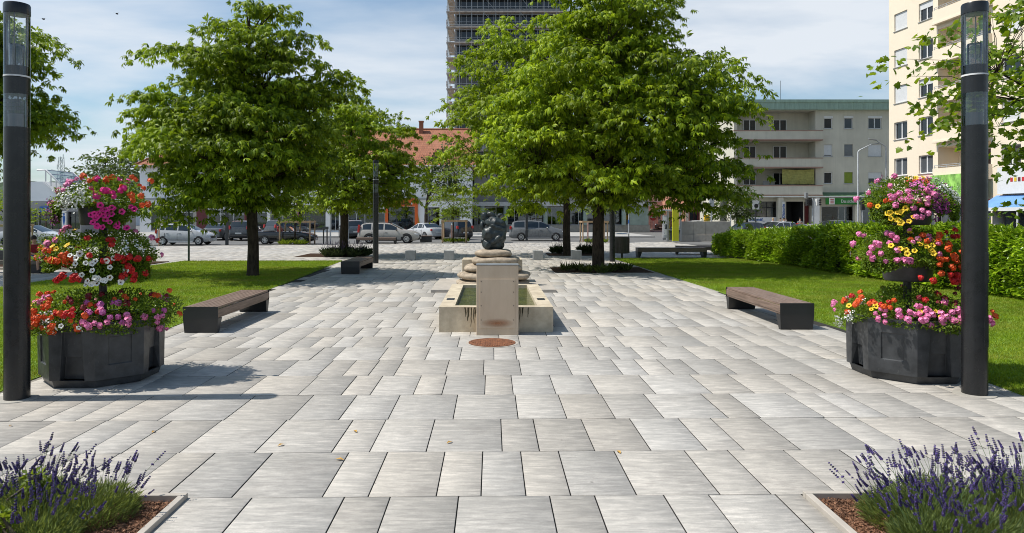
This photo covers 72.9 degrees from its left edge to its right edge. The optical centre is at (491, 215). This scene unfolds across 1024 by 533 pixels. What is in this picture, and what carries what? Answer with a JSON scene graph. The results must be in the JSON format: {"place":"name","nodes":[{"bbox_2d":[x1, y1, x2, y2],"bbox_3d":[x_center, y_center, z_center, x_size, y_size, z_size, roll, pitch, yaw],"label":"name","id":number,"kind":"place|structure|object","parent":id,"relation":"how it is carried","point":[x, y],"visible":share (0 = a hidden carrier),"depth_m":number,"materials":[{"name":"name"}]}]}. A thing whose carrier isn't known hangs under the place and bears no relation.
{"place":"outdoors","nodes":[
{"label":"outdoors","id":0,"kind":"place"},
{"bbox_2d":[0,225,712,244],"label":"road","id":1,"kind":"structure","parent":0,"point":[657,233],"depth_m":57.38,"materials":[{"name":"grey asphalt"}]},
{"bbox_2d":[0,225,67,244],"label":"parked car","id":2,"kind":"object","parent":1,"relation":"on","point":[38,230],"visible":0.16,"depth_m":47.96,"materials":[{"name":"silver paint"}]},
{"bbox_2d":[61,147,145,202],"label":"lime tree","id":3,"kind":"object","parent":1,"relation":"on","point":[103,169],"visible":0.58,"depth_m":90.60,"materials":[{"name":"green plant"}]},
{"bbox_2d":[155,224,216,244],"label":"parked car","id":4,"kind":"object","parent":1,"relation":"on","point":[170,235],"visible":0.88,"depth_m":50.11,"materials":[{"name":"silver paint"}]},
{"bbox_2d":[204,223,224,239],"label":"parked car","id":5,"kind":"object","parent":1,"relation":"on","point":[219,230],"visible":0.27,"depth_m":59.78,"materials":[{"name":"grey paint"}]},
{"bbox_2d":[229,220,260,240],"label":"parked car","id":6,"kind":"object","parent":1,"relation":"on","point":[237,229],"visible":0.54,"depth_m":58.67,"materials":[{"name":"grey paint"}]},
{"bbox_2d":[263,220,308,231],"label":"parked car","id":7,"kind":"object","parent":1,"relation":"on","point":[271,224],"visible":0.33,"depth_m":67.02,"materials":[{"name":"grey paint"}]},
{"bbox_2d":[258,226,317,243],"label":"parked car","id":8,"kind":"object","parent":1,"relation":"on","point":[267,236],"visible":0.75,"depth_m":51.51,"materials":[{"name":"black paint"}]},
{"bbox_2d":[267,194,319,240],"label":"sapling","id":9,"kind":"object","parent":1,"relation":"on","point":[298,210],"visible":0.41,"depth_m":51.48,"materials":[{"name":"green plant"}]},
{"bbox_2d":[278,220,315,244],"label":"tree stakes","id":10,"kind":"object","parent":1,"relation":"on","point":[309,222],"visible":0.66,"depth_m":50.98,"materials":[{"name":"brown wood"}]},
{"bbox_2d":[133,121,476,231],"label":"shop house","id":11,"kind":"structure","parent":1,"relation":"on","point":[409,220],"depth_m":84.67,"materials":[{"name":"white paint"}]},
{"bbox_2d":[338,220,362,237],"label":"parked car","id":12,"kind":"object","parent":1,"relation":"on","point":[353,226],"visible":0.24,"depth_m":64.36,"materials":[{"name":"blue paint"}]},
{"bbox_2d":[357,222,421,242],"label":"parked car","id":13,"kind":"object","parent":1,"relation":"on","point":[389,229],"visible":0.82,"depth_m":53.51,"materials":[{"name":"silver paint"}]},
{"bbox_2d":[407,223,441,238],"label":"parked car","id":14,"kind":"object","parent":1,"relation":"on","point":[433,229],"visible":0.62,"depth_m":62.65,"materials":[{"name":"silver paint"}]},
{"bbox_2d":[434,221,473,238],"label":"parked car","id":15,"kind":"object","parent":1,"relation":"on","point":[459,229],"visible":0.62,"depth_m":61.48,"materials":[{"name":"black paint"}]},
{"bbox_2d":[425,155,490,242],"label":"sapling","id":16,"kind":"object","parent":1,"relation":"on","point":[446,212],"visible":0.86,"depth_m":54.40,"materials":[{"name":"green plant"}]},
{"bbox_2d":[446,0,568,165],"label":"tower block","id":17,"kind":"structure","parent":1,"relation":"on","point":[467,19],"depth_m":133.32,"materials":[{"name":"glass"}]},
{"bbox_2d":[509,220,562,240],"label":"parked car","id":18,"kind":"object","parent":1,"relation":"on","point":[539,230],"visible":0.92,"depth_m":58.65,"materials":[{"name":"grey paint"}]},
{"bbox_2d":[660,209,681,240],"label":"ticket booth","id":19,"kind":"object","parent":1,"relation":"on","point":[665,230],"visible":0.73,"depth_m":57.42,"materials":[{"name":"metal"}]},
{"bbox_2d":[672,207,678,241],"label":"yellow pillar","id":20,"kind":"structure","parent":1,"relation":"on","point":[675,228],"depth_m":56.84,"materials":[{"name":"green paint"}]},
{"bbox_2d":[682,221,729,240],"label":"ramp wall","id":21,"kind":"structure","parent":1,"relation":"on","point":[698,230],"depth_m":57.77,"materials":[{"name":"concrete"}]},
{"bbox_2d":[700,81,888,226],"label":"apartment block","id":22,"kind":"structure","parent":1,"relation":"on","point":[826,140],"depth_m":74.00,"materials":[{"name":"grey paint"}]},
{"bbox_2d":[773,146,786,157],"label":"balcony door","id":23,"kind":"structure","parent":22,"relation":"in","point":[778,151],"depth_m":75.65,"materials":[{"name":"white paint"}]},
{"bbox_2d":[782,169,813,183],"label":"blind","id":24,"kind":"object","parent":22,"relation":"attached to","point":[797,176],"visible":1,"depth_m":73.65,"materials":[{"name":"green fabric"}]},
{"bbox_2d":[821,206,852,221],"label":"shop window","id":25,"kind":"structure","parent":22,"relation":"in","point":[825,218],"depth_m":74.37,"materials":[{"name":"glass"}]},
{"bbox_2d":[825,198,884,203],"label":"shop sign","id":26,"kind":"object","parent":22,"relation":"attached to","point":[839,201],"visible":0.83,"depth_m":72.98,"materials":[{"name":"green plastic"}]},
{"bbox_2d":[868,116,881,128],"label":"window","id":27,"kind":"structure","parent":22,"relation":"in","point":[874,122],"depth_m":74.13,"materials":[{"name":"white paint"}]},
{"bbox_2d":[868,144,881,156],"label":"window","id":28,"kind":"structure","parent":22,"relation":"in","point":[874,150],"depth_m":74.06,"materials":[{"name":"white paint"}]},
{"bbox_2d":[857,143,879,222],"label":"street lamp","id":29,"kind":"object","parent":1,"relation":"on","point":[858,180],"visible":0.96,"depth_m":61.95,"materials":[{"name":"metal"}]},
{"bbox_2d":[70,232,654,236],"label":"pavement","id":30,"kind":"structure","parent":0,"point":[475,234],"depth_m":73.92,"materials":[{"name":"grey concrete"}]},
{"bbox_2d":[0,169,135,233],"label":"corner shop","id":31,"kind":"structure","parent":30,"relation":"on","point":[41,192],"depth_m":79.00,"materials":[{"name":"metal"}]},
{"bbox_2d":[408,140,480,222],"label":"lime tree","id":32,"kind":"object","parent":30,"relation":"on","point":[436,168],"visible":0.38,"depth_m":75.63,"materials":[{"name":"green plant"}]},
{"bbox_2d":[0,0,888,182],"label":"sky","id":33,"kind":"structure","parent":0,"point":[817,49],"materials":[{"name":"blue"}]},
{"bbox_2d":[0,242,1023,532],"bbox_3d":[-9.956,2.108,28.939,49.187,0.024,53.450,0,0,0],"label":"paving","id":34,"kind":"structure","parent":0,"point":[756,420],"depth_m":7.29,"materials":[{"name":"grey stone"}]},
{"bbox_2d":[0,1,39,403],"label":"lamp column","id":35,"kind":"structure","parent":34,"relation":"on","point":[16,254],"depth_m":7.87,"materials":[{"name":"metal"}]},
{"bbox_2d":[11,319,18,350],"bbox_3d":[-5.397,1.350,7.849,0.075,0.360,0.020,0,0,-24],"label":"service door","id":36,"kind":"structure","parent":35,"relation":"in","point":[14,322],"depth_m":7.84,"materials":[{"name":"paint"}]},
{"bbox_2d":[11,253,18,284],"bbox_3d":[-5.397,0.600,7.849,0.075,0.360,0.020,0,0,-24],"label":"service door","id":37,"kind":"structure","parent":35,"relation":"in","point":[14,256],"depth_m":7.84,"materials":[{"name":"paint"}]},
{"bbox_2d":[0,11,96,180],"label":"chestnut tree","id":38,"kind":"object","parent":34,"relation":"on","point":[46,119],"visible":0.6,"depth_m":23.86,"materials":[{"name":"green plant"}]},
{"bbox_2d":[37,206,165,387],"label":"flower tower","id":39,"kind":"structure","parent":34,"relation":"on","point":[83,359],"depth_m":8.53,"materials":[{"name":"grey plastic"}]},
{"bbox_2d":[31,225,163,286],"bbox_3d":[-5.076,0.491,9.038,1.569,0.786,1.368,0,0,0],"label":"flower mound","id":40,"kind":"object","parent":39,"relation":"in","point":[91,268],"visible":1,"depth_m":8.63,"materials":[{"name":"multicoloured plant"}]},
{"bbox_2d":[45,173,153,230],"bbox_3d":[-5.109,-0.184,9.031,1.204,0.766,1.218,0,0,-34],"label":"flower mound","id":41,"kind":"object","parent":39,"relation":"in","point":[108,214],"visible":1,"depth_m":8.73,"materials":[{"name":"multicoloured plant"}]},
{"bbox_2d":[31,286,185,335],"bbox_3d":[-5.106,1.222,9.049,1.916,0.592,1.810,0,0,0],"label":"flower mound","id":42,"kind":"object","parent":39,"relation":"in","point":[46,304],"visible":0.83,"depth_m":8.61,"materials":[{"name":"multicoloured plant"}]},
{"bbox_2d":[78,500,171,532],"bbox_3d":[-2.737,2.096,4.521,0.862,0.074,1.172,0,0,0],"label":"bark mulch","id":43,"kind":"object","parent":34,"relation":"on","point":[153,509],"visible":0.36,"depth_m":4.76,"materials":[{"name":"brown wood"}]},
{"bbox_2d":[0,505,17,532],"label":"weed","id":44,"kind":"object","parent":43,"relation":"on","point":[6,512],"visible":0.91,"depth_m":4.23,"materials":[{"name":"green plant"}]},
{"bbox_2d":[0,457,40,502],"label":"lavender bush","id":45,"kind":"object","parent":43,"relation":"on","point":[20,469],"visible":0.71,"depth_m":4.82,"materials":[{"name":"purple plant"}]},
{"bbox_2d":[6,465,52,515],"bbox_3d":[-3.151,1.916,4.683,0.324,0.439,0.226,0,0,-29],"label":"weed","id":46,"kind":"object","parent":43,"relation":"on","point":[27,486],"visible":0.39,"depth_m":4.71,"materials":[{"name":"green plant"}]},
{"bbox_2d":[0,432,96,512],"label":"lavender bush","id":47,"kind":"object","parent":43,"relation":"on","point":[40,476],"visible":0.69,"depth_m":5.01,"materials":[{"name":"purple plant"}]},
{"bbox_2d":[0,469,106,532],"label":"lavender bush","id":48,"kind":"object","parent":43,"relation":"on","point":[34,527],"visible":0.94,"depth_m":4.40,"materials":[{"name":"green plant"}]},
{"bbox_2d":[0,451,112,532],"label":"lavender bush","id":49,"kind":"object","parent":43,"relation":"on","point":[22,505],"visible":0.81,"depth_m":4.61,"materials":[{"name":"purple plant"}]},
{"bbox_2d":[44,450,165,532],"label":"lavender bush","id":50,"kind":"object","parent":43,"relation":"on","point":[116,490],"visible":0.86,"depth_m":4.79,"materials":[{"name":"green plant"}]},
{"bbox_2d":[85,493,187,532],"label":"bed edging","id":51,"kind":"object","parent":34,"relation":"on","point":[178,500],"visible":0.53,"depth_m":5.00,"materials":[{"name":"concrete"}]},
{"bbox_2d":[0,260,341,391],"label":"lawn","id":52,"kind":"structure","parent":34,"relation":"on","point":[171,326],"depth_m":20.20,"materials":[{"name":"green plant"}]},
{"bbox_2d":[98,0,373,275],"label":"chestnut tree","id":53,"kind":"object","parent":52,"relation":"on","point":[225,123],"visible":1,"depth_m":22.85,"materials":[{"name":"green plant"}]},
{"bbox_2d":[183,290,268,332],"bbox_3d":[-5.220,1.865,13.850,0.630,0.470,2.860,0,0,0],"label":"bench","id":54,"kind":"object","parent":34,"relation":"on","point":[204,316],"visible":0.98,"depth_m":12.77,"materials":[{"name":"brown wood"}]},
{"bbox_2d":[295,253,363,256],"bbox_3d":[-8.350,2.102,36.900,3.500,0.027,3.400,0,0,0],"label":"tree pit","id":55,"kind":"object","parent":34,"relation":"on","point":[314,255],"visible":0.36,"depth_m":35.60,"materials":[{"name":"soil"}]},
{"bbox_2d":[343,241,363,256],"bbox_3d":[-7.026,1.674,35.441,1.287,0.851,1.238,0,0,0],"label":"sage clump","id":56,"kind":"object","parent":55,"relation":"on","point":[350,251],"visible":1,"depth_m":35.25,"materials":[{"name":"green plant"}]},
{"bbox_2d":[289,100,437,255],"bbox_3d":[-6.936,-1.938,36.109,7.928,8.182,7.672,0,0,41],"label":"chestnut tree","id":57,"kind":"object","parent":55,"relation":"on","point":[352,193],"visible":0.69,"depth_m":34.86,"materials":[{"name":"green plant"}]},
{"bbox_2d":[341,257,372,273],"bbox_3d":[-5.101,1.870,26.431,0.680,0.460,2.900,0,0,0],"label":"bench","id":58,"kind":"object","parent":34,"relation":"on","point":[354,265],"visible":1,"depth_m":25.00,"materials":[{"name":"grey concrete"}]},
{"bbox_2d":[373,160,378,263],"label":"lamp column","id":59,"kind":"structure","parent":34,"relation":"on","point":[375,226],"depth_m":30.58,"materials":[{"name":"metal"}]},
{"bbox_2d":[466,338,517,347],"bbox_3d":[0.005,2.093,11.460,0.860,0.010,0.860,0,0,0],"label":"manhole cover","id":60,"kind":"object","parent":34,"relation":"on","point":[491,342],"visible":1,"depth_m":11.43,"materials":[{"name":"metal"}]},
{"bbox_2d":[431,249,555,292],"bbox_3d":[0.050,1.538,20.525,3.440,1.164,3.150,0,0,0],"label":"boulder pedestal","id":61,"kind":"object","parent":34,"relation":"on","point":[467,274],"visible":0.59,"depth_m":19.75,"materials":[{"name":"stone"}]},
{"bbox_2d":[480,212,506,249],"bbox_3d":[0.042,0.451,20.171,0.796,1.146,0.629,0,0,0],"label":"sculpture","id":62,"kind":"object","parent":61,"relation":"on","point":[494,231],"visible":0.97,"depth_m":19.97,"materials":[{"name":"grey metal"}]},
{"bbox_2d":[439,284,552,331],"bbox_3d":[0.080,1.868,14.609,2.060,0.464,4.182,0,0,0],"label":"fountain basin","id":63,"kind":"object","parent":34,"relation":"on","point":[457,309],"visible":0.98,"depth_m":12.52,"materials":[{"name":"beige stone"}]},
{"bbox_2d":[476,263,518,334],"bbox_3d":[0.100,1.478,12.348,0.750,1.245,0.345,0,0,0],"label":"fountain stele","id":64,"kind":"object","parent":34,"relation":"on","point":[496,298],"visible":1,"depth_m":12.18,"materials":[{"name":"stone"}]},
{"bbox_2d":[424,16,651,254],"bbox_3d":[2.928,-4.112,37.111,13.245,12.542,11.047,0,0,0],"label":"chestnut tree","id":65,"kind":"object","parent":34,"relation":"on","point":[509,50],"visible":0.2,"depth_m":36.02,"materials":[{"name":"green plant"}]},
{"bbox_2d":[550,267,653,272],"bbox_3d":[4.175,2.107,26.950,3.650,0.026,2.700,0,0,0],"label":"tree pit","id":66,"kind":"object","parent":34,"relation":"on","point":[632,270],"visible":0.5,"depth_m":26.08,"materials":[{"name":"soil"}]},
{"bbox_2d":[608,207,616,261],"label":"lamp column","id":67,"kind":"structure","parent":34,"relation":"on","point":[612,237],"depth_m":31.63,"materials":[{"name":"metal"}]},
{"bbox_2d":[467,0,778,265],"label":"chestnut tree","id":68,"kind":"object","parent":34,"relation":"on","point":[605,155],"visible":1,"depth_m":25.10,"materials":[{"name":"green plant"}]},
{"bbox_2d":[635,247,706,257],"bbox_3d":[9.046,1.850,35.000,3.450,0.500,0.620,0,0,0],"label":"bench","id":69,"kind":"object","parent":34,"relation":"on","point":[701,250],"visible":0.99,"depth_m":34.70,"materials":[{"name":"grey wood"}]},
{"bbox_2d":[726,287,813,329],"bbox_3d":[5.630,1.855,14.250,0.630,0.490,2.950,0,0,0],"label":"bench","id":70,"kind":"object","parent":34,"relation":"on","point":[793,313],"visible":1,"depth_m":13.13,"materials":[{"name":"brown wood"}]},
{"bbox_2d":[615,257,1023,395],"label":"lawn","id":71,"kind":"structure","parent":34,"relation":"on","point":[844,328],"depth_m":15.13,"materials":[{"name":"green plant"}]},
{"bbox_2d":[615,233,629,257],"bbox_3d":[6.405,1.470,34.125,0.744,1.260,0.744,0,0,0],"label":"litter bin","id":72,"kind":"object","parent":71,"relation":"on","point":[622,245],"visible":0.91,"depth_m":33.82,"materials":[{"name":"black metal"}]},
{"bbox_2d":[710,216,1023,297],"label":"laurel hedge","id":73,"kind":"object","parent":71,"relation":"on","point":[826,247],"visible":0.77,"depth_m":25.01,"materials":[{"name":"green plant"}]},
{"bbox_2d":[859,0,1023,228],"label":"plane tree","id":74,"kind":"object","parent":71,"relation":"on","point":[1009,152],"visible":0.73,"depth_m":10.58,"materials":[{"name":"green plant"}]},
{"bbox_2d":[846,204,960,383],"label":"flower tower","id":75,"kind":"structure","parent":34,"relation":"on","point":[915,355],"depth_m":8.77,"materials":[{"name":"grey plastic"}]},
{"bbox_2d":[849,225,960,285],"bbox_3d":[5.557,0.490,9.230,1.459,0.794,1.387,0,0,33],"label":"flower mound","id":76,"kind":"object","parent":75,"relation":"in","point":[948,262],"visible":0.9,"depth_m":8.85,"materials":[{"name":"multicoloured plant"}]},
{"bbox_2d":[853,173,960,225],"bbox_3d":[5.573,-0.212,9.252,1.314,0.711,1.207,0,0,0],"label":"flower mound","id":77,"kind":"object","parent":75,"relation":"in","point":[892,209],"visible":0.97,"depth_m":8.90,"materials":[{"name":"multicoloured plant"}]},
{"bbox_2d":[831,283,998,335],"bbox_3d":[5.499,1.220,9.187,1.838,0.647,1.870,0,0,-32],"label":"flower mound","id":78,"kind":"object","parent":75,"relation":"in","point":[951,312],"visible":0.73,"depth_m":8.83,"materials":[{"name":"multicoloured plant"}]},
{"bbox_2d":[818,497,1021,532],"bbox_3d":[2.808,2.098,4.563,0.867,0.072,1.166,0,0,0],"label":"bark mulch","id":79,"kind":"object","parent":34,"relation":"on","point":[845,513],"visible":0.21,"depth_m":4.86,"materials":[{"name":"brown wood"}]},
{"bbox_2d":[803,491,988,532],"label":"bed edging","id":80,"kind":"object","parent":79,"relation":"on","point":[811,497],"visible":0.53,"depth_m":5.04,"materials":[{"name":"concrete"}]},
{"bbox_2d":[828,445,982,532],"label":"lavender bush","id":81,"kind":"object","parent":79,"relation":"on","point":[870,506],"visible":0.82,"depth_m":4.73,"materials":[{"name":"green plant"}]},
{"bbox_2d":[860,439,1007,522],"bbox_3d":[3.169,1.875,4.967,0.858,0.490,0.830,0,0,-43],"label":"lavender bush","id":82,"kind":"object","parent":79,"relation":"on","point":[950,491],"visible":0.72,"depth_m":4.91,"materials":[{"name":"purple plant"}]},
{"bbox_2d":[869,465,1015,532],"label":"lavender bush","id":83,"kind":"object","parent":79,"relation":"on","point":[918,524],"visible":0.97,"depth_m":4.36,"materials":[{"name":"green plant"}]},
{"bbox_2d":[896,466,1023,532],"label":"lavender bush","id":84,"kind":"object","parent":79,"relation":"on","point":[1002,524],"visible":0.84,"depth_m":4.38,"materials":[{"name":"green plant"}]},
{"bbox_2d":[942,451,1023,530],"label":"lavender bush","id":85,"kind":"object","parent":79,"relation":"on","point":[997,496],"visible":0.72,"depth_m":4.71,"materials":[{"name":"purple plant"}]},
{"bbox_2d":[951,426,1023,512],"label":"lavender bush","id":86,"kind":"object","parent":79,"relation":"on","point":[994,467],"visible":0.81,"depth_m":5.12,"materials":[{"name":"purple plant"}]},
{"bbox_2d":[952,0,997,398],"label":"lamp column","id":87,"kind":"structure","parent":34,"relation":"on","point":[974,261],"depth_m":8.07,"materials":[{"name":"metal"}]},
{"bbox_2d":[473,167,651,231],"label":"glass building","id":88,"kind":"structure","parent":0,"point":[640,223],"depth_m":90.00,"materials":[{"name":"glass"}]},
{"bbox_2d":[477,208,627,224],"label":"shop window","id":89,"kind":"structure","parent":88,"relation":"in","point":[496,212],"depth_m":90.79,"materials":[{"name":"glass"}]},
{"bbox_2d":[662,168,699,228],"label":"salmon house","id":90,"kind":"structure","parent":0,"point":[692,216],"depth_m":96.16,"materials":[{"name":"paint"}]},
{"bbox_2d":[889,0,1023,240],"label":"apartment tower","id":91,"kind":"structure","parent":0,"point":[909,20],"depth_m":51.10,"materials":[{"name":"white paint"}]},
{"bbox_2d":[893,121,906,140],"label":"window","id":92,"kind":"structure","parent":91,"relation":"in","point":[901,127],"depth_m":54.28,"materials":[{"name":"grey glass"}]},
{"bbox_2d":[893,84,906,104],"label":"window","id":93,"kind":"structure","parent":91,"relation":"in","point":[901,94],"depth_m":54.18,"materials":[{"name":"white paint"}]},
{"bbox_2d":[893,10,907,32],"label":"window","id":94,"kind":"structure","parent":91,"relation":"in","point":[901,18],"depth_m":54.18,"materials":[{"name":"white paint"}]},
{"bbox_2d":[896,158,907,175],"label":"window","id":95,"kind":"structure","parent":91,"relation":"in","point":[901,163],"depth_m":54.28,"materials":[{"name":"white paint"}]},
{"bbox_2d":[917,155,932,174],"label":"window","id":96,"kind":"structure","parent":91,"relation":"in","point":[926,161],"depth_m":51.59,"materials":[{"name":"white paint"}]},
{"bbox_2d":[917,116,932,136],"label":"window","id":97,"kind":"structure","parent":91,"relation":"in","point":[924,124],"depth_m":51.59,"materials":[{"name":"grey glass"}]},
{"bbox_2d":[917,77,932,98],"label":"window","id":98,"kind":"structure","parent":91,"relation":"in","point":[927,88],"depth_m":51.69,"materials":[{"name":"white paint"}]},
{"bbox_2d":[918,38,932,60],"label":"window","id":99,"kind":"structure","parent":91,"relation":"in","point":[926,53],"depth_m":51.51,"materials":[{"name":"grey glass"}]},
{"bbox_2d":[918,0,932,22],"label":"window","id":100,"kind":"structure","parent":91,"relation":"in","point":[926,9],"depth_m":51.59,"materials":[{"name":"white paint"}]},
{"bbox_2d":[930,173,960,196],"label":"picture panel","id":101,"kind":"object","parent":91,"relation":"attached to","point":[954,180],"visible":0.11,"depth_m":48.28,"materials":[{"name":"paint"}]},
{"bbox_2d":[988,195,1023,226],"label":"awning","id":102,"kind":"object","parent":91,"relation":"attached to","point":[995,201],"visible":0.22,"depth_m":43.23,"materials":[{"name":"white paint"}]},
{"bbox_2d":[997,166,1023,193],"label":"shop sign","id":103,"kind":"object","parent":91,"relation":"attached to","point":[1014,185],"visible":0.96,"depth_m":43.60,"materials":[{"name":"white paint"}]},
{"bbox_2d":[1005,211,1023,240],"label":"shop window","id":104,"kind":"structure","parent":91,"relation":"in","point":[1008,220],"depth_m":44.13,"materials":[{"name":"black glass"}]},
{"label":"pavement","id":105,"kind":"structure","parent":0,"visible":0},
{"bbox_2d":[701,185,762,223],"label":"street tree","id":106,"kind":"object","parent":105,"relation":"on","point":[736,211],"visible":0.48,"depth_m":66.05,"materials":[{"name":"green plant"}]},
{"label":"lawn","id":107,"kind":"structure","parent":0,"visible":0},
{"bbox_2d":[0,189,49,223],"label":"sapling","id":108,"kind":"object","parent":107,"relation":"on","point":[34,210],"visible":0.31,"depth_m":42.12,"materials":[{"name":"green plant"}]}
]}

